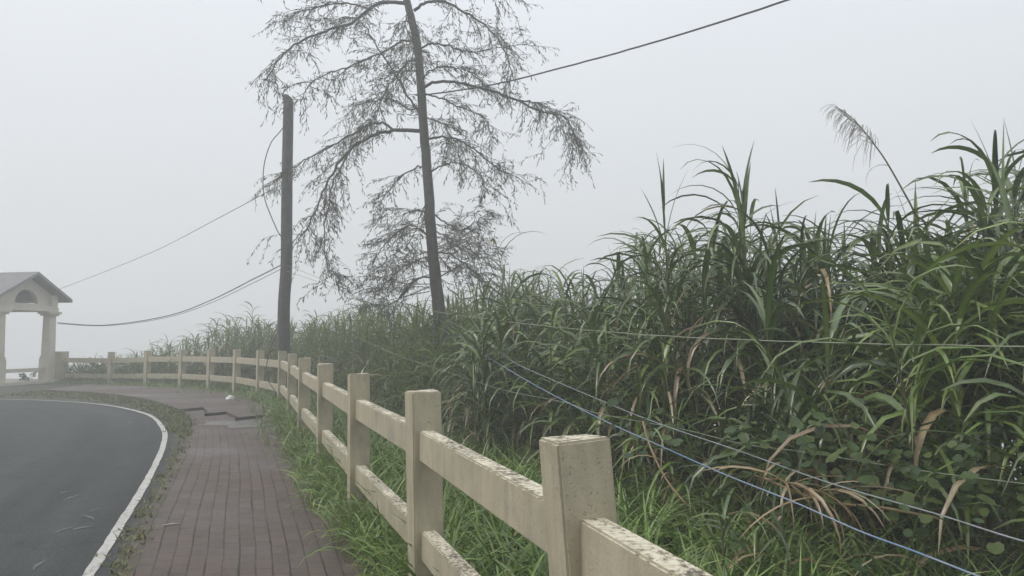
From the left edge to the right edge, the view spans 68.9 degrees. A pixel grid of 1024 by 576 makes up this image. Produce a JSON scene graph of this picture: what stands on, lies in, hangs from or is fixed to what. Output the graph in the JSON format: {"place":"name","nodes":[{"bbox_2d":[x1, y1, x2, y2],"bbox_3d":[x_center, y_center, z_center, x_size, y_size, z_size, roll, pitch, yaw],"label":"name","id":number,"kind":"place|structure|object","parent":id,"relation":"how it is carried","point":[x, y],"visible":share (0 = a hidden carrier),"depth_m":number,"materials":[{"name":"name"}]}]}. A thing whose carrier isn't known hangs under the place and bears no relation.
{"place":"outdoors","nodes":[
{"label":"outdoors","id":0,"kind":"place"},
{"bbox_2d":[0,382,107,394],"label":"shoulder ground","id":1,"kind":"structure","parent":0,"point":[16,389],"depth_m":22.07,"materials":[{"name":"grey concrete"}]},
{"bbox_2d":[19,372,36,380],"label":"weed","id":2,"kind":"object","parent":1,"relation":"on","point":[24,376],"visible":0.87,"depth_m":24.07,"materials":[{"name":"plant"}]},
{"bbox_2d":[0,272,72,386],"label":"shelter","id":3,"kind":"object","parent":1,"relation":"on","point":[20,291],"visible":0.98,"depth_m":24.22,"materials":[{"name":"paint"}]},
{"bbox_2d":[0,399,172,575],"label":"road","id":4,"kind":"structure","parent":0,"point":[97,455],"depth_m":7.72,"materials":[{"name":"grey asphalt"}]},
{"bbox_2d":[33,559,47,569],"bbox_3d":[-2.994,1.749,4.722,0.037,0.001,0.250,1,-4,-11],"label":"road scuff","id":5,"kind":"object","parent":4,"relation":"on","point":[35,566],"visible":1,"depth_m":4.72,"materials":[{"name":"grey asphalt"}]},
{"bbox_2d":[17,399,167,575],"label":"road line","id":6,"kind":"object","parent":4,"relation":"on","point":[94,565],"visible":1,"depth_m":6.28,"materials":[{"name":"paint"}]},
{"bbox_2d":[0,390,197,575],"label":"verge","id":7,"kind":"structure","parent":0,"point":[170,463],"depth_m":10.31,"materials":[{"name":"green plant"}]},
{"bbox_2d":[40,384,272,419],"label":"path slab","id":8,"kind":"structure","parent":0,"point":[212,403],"depth_m":17.27,"materials":[{"name":"concrete"}]},
{"bbox_2d":[226,395,233,399],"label":"plastic litter","id":9,"kind":"object","parent":8,"relation":"on","point":[229,397],"visible":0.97,"depth_m":16.80,"materials":[{"name":"white plastic"}]},
{"bbox_2d":[120,410,363,575],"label":"path","id":10,"kind":"structure","parent":0,"point":[225,504],"depth_m":5.89,"materials":[{"name":"brick"}]},
{"bbox_2d":[200,420,268,424],"bbox_3d":[-4.712,2.289,12.712,1.257,0.001,0.882,0,-4,0],"label":"path patch","id":11,"kind":"object","parent":10,"relation":"on","point":[238,422],"visible":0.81,"depth_m":12.70,"materials":[{"name":"grey concrete"}]},
{"bbox_2d":[226,424,280,427],"bbox_3d":[-4.175,2.255,12.225,1.176,0.001,0.610,0,-4,0],"label":"path patch","id":12,"kind":"object","parent":10,"relation":"on","point":[241,426],"visible":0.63,"depth_m":12.26,"materials":[{"name":"grey concrete"}]},
{"bbox_2d":[0,0,1023,378],"label":"sky","id":13,"kind":"structure","parent":0,"point":[128,128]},
{"bbox_2d":[32,384,1023,575],"bbox_3d":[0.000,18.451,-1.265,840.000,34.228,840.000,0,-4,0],"label":"ground","id":14,"kind":"structure","parent":0,"point":[1003,559],"depth_m":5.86,"materials":[{"name":"green plant"}]},
{"bbox_2d":[64,363,78,378],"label":"weed","id":15,"kind":"object","parent":14,"relation":"on","point":[71,368],"visible":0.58,"depth_m":25.07,"materials":[{"name":"plant"}]},
{"bbox_2d":[116,363,134,373],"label":"weed","id":16,"kind":"object","parent":14,"relation":"on","point":[121,366],"visible":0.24,"depth_m":24.75,"materials":[{"name":"plant"}]},
{"bbox_2d":[126,341,170,371],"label":"cane clump","id":17,"kind":"object","parent":14,"relation":"on","point":[152,353],"visible":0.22,"depth_m":24.95,"materials":[{"name":"green plant"}]},
{"bbox_2d":[197,301,260,355],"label":"cane clump","id":18,"kind":"object","parent":14,"relation":"on","point":[208,338],"visible":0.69,"depth_m":22.55,"materials":[{"name":"green plant"}]},
{"bbox_2d":[28,371,510,469],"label":"grass","id":19,"kind":"structure","parent":14,"relation":"on","point":[287,422],"depth_m":13.32,"materials":[{"name":"green plant"}]},
{"bbox_2d":[276,94,293,393],"bbox_3d":[-5.145,-0.796,16.994,0.311,7.378,0.290,0,-4,0],"label":"utility pole","id":20,"kind":"object","parent":14,"relation":"on","point":[283,326],"visible":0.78,"depth_m":16.92,"materials":[{"name":"grey concrete"}]},
{"bbox_2d":[57,265,279,325],"bbox_3d":[-9.831,0.380,21.148,12.257,1.274,0.911,-3,-5,38],"label":"cable","id":21,"kind":"object","parent":20,"relation":"attached to","point":[181,311],"visible":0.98,"depth_m":21.25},
{"bbox_2d":[60,185,280,288],"bbox_3d":[-16.988,-0.163,28.844,33.132,2.961,2.064,-3,-5,41],"label":"cable","id":22,"kind":"object","parent":20,"relation":"attached to","point":[176,240],"visible":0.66,"depth_m":23.55,"materials":[{"name":"black rubber"}]},
{"bbox_2d":[66,270,278,325],"bbox_3d":[-9.828,0.436,21.184,12.319,1.192,0.938,-3,-5,38],"label":"cable","id":23,"kind":"object","parent":20,"relation":"attached to","point":[184,312],"visible":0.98,"depth_m":21.28,"materials":[{"name":"black rubber"}]},
{"bbox_2d":[262,126,283,236],"bbox_3d":[-5.404,-2.395,16.950,0.498,2.664,0.079,1,-4,-18],"label":"cable","id":24,"kind":"object","parent":20,"relation":"attached to","point":[263,178],"visible":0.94,"depth_m":16.91,"materials":[{"name":"black rubber"}]},
{"bbox_2d":[288,271,415,331],"bbox_3d":[-3.263,0.173,14.595,0.163,1.417,5.658,3,-5,-38],"label":"cable","id":25,"kind":"object","parent":20,"relation":"attached to","point":[356,298],"visible":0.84,"depth_m":14.29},
{"bbox_2d":[287,265,1023,346],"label":"cable","id":26,"kind":"object","parent":20,"relation":"attached to","point":[738,339],"visible":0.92,"depth_m":4.96,"materials":[{"name":"black metal"}]},
{"bbox_2d":[55,349,711,575],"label":"fence","id":27,"kind":"object","parent":14,"relation":"on","point":[564,515],"visible":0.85,"depth_m":3.60,"materials":[{"name":"beige paint"}]},
{"bbox_2d":[266,332,277,396],"bbox_3d":[-5.195,1.666,16.335,0.254,1.428,0.315,3,-5,-39],"label":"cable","id":28,"kind":"object","parent":27,"relation":"attached to","point":[267,362],"visible":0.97,"depth_m":16.37,"materials":[{"name":"black rubber"}]},
{"bbox_2d":[61,222,747,439],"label":"cane grass","id":29,"kind":"structure","parent":14,"relation":"on","point":[359,330],"depth_m":16.72,"materials":[{"name":"green plant"}]},
{"bbox_2d":[245,0,602,395],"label":"tree","id":30,"kind":"object","parent":14,"relation":"on","point":[432,257],"visible":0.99,"depth_m":13.95,"materials":[{"name":"grey plant"}]},
{"bbox_2d":[425,0,788,94],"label":"cable","id":31,"kind":"object","parent":30,"relation":"attached to","point":[756,10],"visible":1,"depth_m":11.22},
{"bbox_2d":[448,327,978,575],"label":"cable","id":32,"kind":"object","parent":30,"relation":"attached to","point":[953,566],"visible":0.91,"depth_m":3.62,"materials":[{"name":"grey metal"}]},
{"bbox_2d":[441,317,1023,541],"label":"cable","id":33,"kind":"object","parent":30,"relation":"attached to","point":[792,469],"visible":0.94,"depth_m":3.91,"materials":[{"name":"grey metal"}]},
{"bbox_2d":[420,302,581,455],"bbox_3d":[-0.219,1.160,8.612,1.836,1.975,2.397,-2,-4,25],"label":"cane clump","id":34,"kind":"object","parent":14,"relation":"on","point":[485,419],"visible":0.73,"depth_m":8.43,"materials":[{"name":"green plant"}]},
{"bbox_2d":[460,231,548,444],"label":"cane clump","id":35,"kind":"object","parent":14,"relation":"on","point":[502,268],"visible":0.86,"depth_m":9.30,"materials":[{"name":"green plant"}]},
{"bbox_2d":[87,177,1023,575],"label":"cane stalks","id":36,"kind":"object","parent":14,"relation":"on","point":[803,501],"visible":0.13,"depth_m":6.99,"materials":[{"name":"green plant"}]},
{"bbox_2d":[498,253,678,437],"bbox_3d":[0.801,0.874,8.127,2.011,2.479,1.549,-2,-5,31],"label":"cane clump","id":37,"kind":"object","parent":14,"relation":"on","point":[571,305],"visible":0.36,"depth_m":8.09,"materials":[{"name":"green plant"}]},
{"bbox_2d":[184,346,1023,575],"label":"undergrowth","id":38,"kind":"object","parent":14,"relation":"on","point":[849,436],"visible":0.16,"depth_m":5.26,"materials":[{"name":"plant"}]},
{"bbox_2d":[353,335,1023,483],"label":"cable","id":39,"kind":"object","parent":38,"relation":"on","point":[713,436],"visible":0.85,"depth_m":5.05,"materials":[{"name":"grey metal"}]},
{"bbox_2d":[607,369,1023,572],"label":"vine foliage","id":40,"kind":"object","parent":38,"relation":"on","point":[985,490],"visible":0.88,"depth_m":3.96,"materials":[{"name":"green plant"}]},
{"bbox_2d":[702,462,938,553],"bbox_3d":[1.537,1.143,3.896,0.924,0.405,0.945,2,-4,-27],"label":"fallen cane","id":41,"kind":"object","parent":40,"relation":"on","point":[810,493],"visible":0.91,"depth_m":3.86,"materials":[{"name":"brown plant"}]},
{"bbox_2d":[579,153,787,512],"bbox_3d":[1.488,0.452,6.786,1.800,3.281,2.563,0,-4,0],"label":"cane clump","id":42,"kind":"object","parent":14,"relation":"on","point":[675,382],"visible":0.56,"depth_m":6.48,"materials":[{"name":"green plant"}]},
{"bbox_2d":[405,121,1023,575],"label":"cane grass","id":43,"kind":"structure","parent":14,"relation":"on","point":[819,361],"depth_m":5.75,"materials":[{"name":"green plant"}]},
{"bbox_2d":[647,459,845,575],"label":"cane clump","id":44,"kind":"object","parent":14,"relation":"on","point":[779,531],"visible":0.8,"depth_m":4.10,"materials":[{"name":"green plant"}]},
{"bbox_2d":[614,421,734,539],"bbox_3d":[0.943,1.120,4.318,0.480,0.650,0.675,3,-5,-34],"label":"fallen cane","id":45,"kind":"object","parent":44,"relation":"on","point":[673,477],"visible":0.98,"depth_m":4.34,"materials":[{"name":"green plant"}]},
{"bbox_2d":[661,143,858,509],"bbox_3d":[2.086,0.349,6.436,1.638,3.375,1.840,-2,-4,23],"label":"cane clump","id":46,"kind":"object","parent":14,"relation":"on","point":[739,272],"visible":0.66,"depth_m":6.28,"materials":[{"name":"green plant"}]},
{"bbox_2d":[709,189,864,512],"bbox_3d":[2.414,0.561,6.558,1.345,2.888,1.446,0,-4,0],"label":"cane clump","id":47,"kind":"object","parent":14,"relation":"on","point":[796,330],"visible":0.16,"depth_m":6.51,"materials":[{"name":"green plant"}]},
{"bbox_2d":[740,192,902,530],"bbox_3d":[2.674,0.641,6.247,1.989,2.687,1.294,4,-5,-43],"label":"cane clump","id":48,"kind":"object","parent":14,"relation":"on","point":[823,265],"visible":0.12,"depth_m":6.15,"materials":[{"name":"green plant"}]},
{"bbox_2d":[746,310,924,568],"bbox_3d":[2.278,1.055,5.301,1.203,1.813,1.198,-1,-4,9],"label":"cane clump","id":49,"kind":"object","parent":14,"relation":"on","point":[852,349],"visible":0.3,"depth_m":5.29,"materials":[{"name":"green plant"}]},
{"bbox_2d":[820,104,954,496],"bbox_3d":[3.054,0.188,6.016,1.060,3.408,0.186,0,-4,0],"label":"plume reed","id":50,"kind":"object","parent":14,"relation":"on","point":[850,118],"visible":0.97,"depth_m":6.09,"materials":[{"name":"plant"}]},
{"bbox_2d":[790,179,1023,537],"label":"cane clump","id":51,"kind":"object","parent":14,"relation":"on","point":[883,230],"visible":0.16,"depth_m":6.03,"materials":[{"name":"green plant"}]},
{"bbox_2d":[799,227,1023,575],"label":"cane clump","id":52,"kind":"object","parent":14,"relation":"on","point":[950,285],"visible":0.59,"depth_m":4.64,"materials":[{"name":"green plant"}]},
{"bbox_2d":[834,474,1014,575],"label":"cane clump","id":53,"kind":"object","parent":14,"relation":"on","point":[912,569],"visible":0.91,"depth_m":3.82,"materials":[{"name":"green plant"}]},
{"bbox_2d":[897,129,1023,539],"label":"cane clump","id":54,"kind":"object","parent":14,"relation":"on","point":[977,195],"visible":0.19,"depth_m":5.76,"materials":[{"name":"green plant"}]}
]}

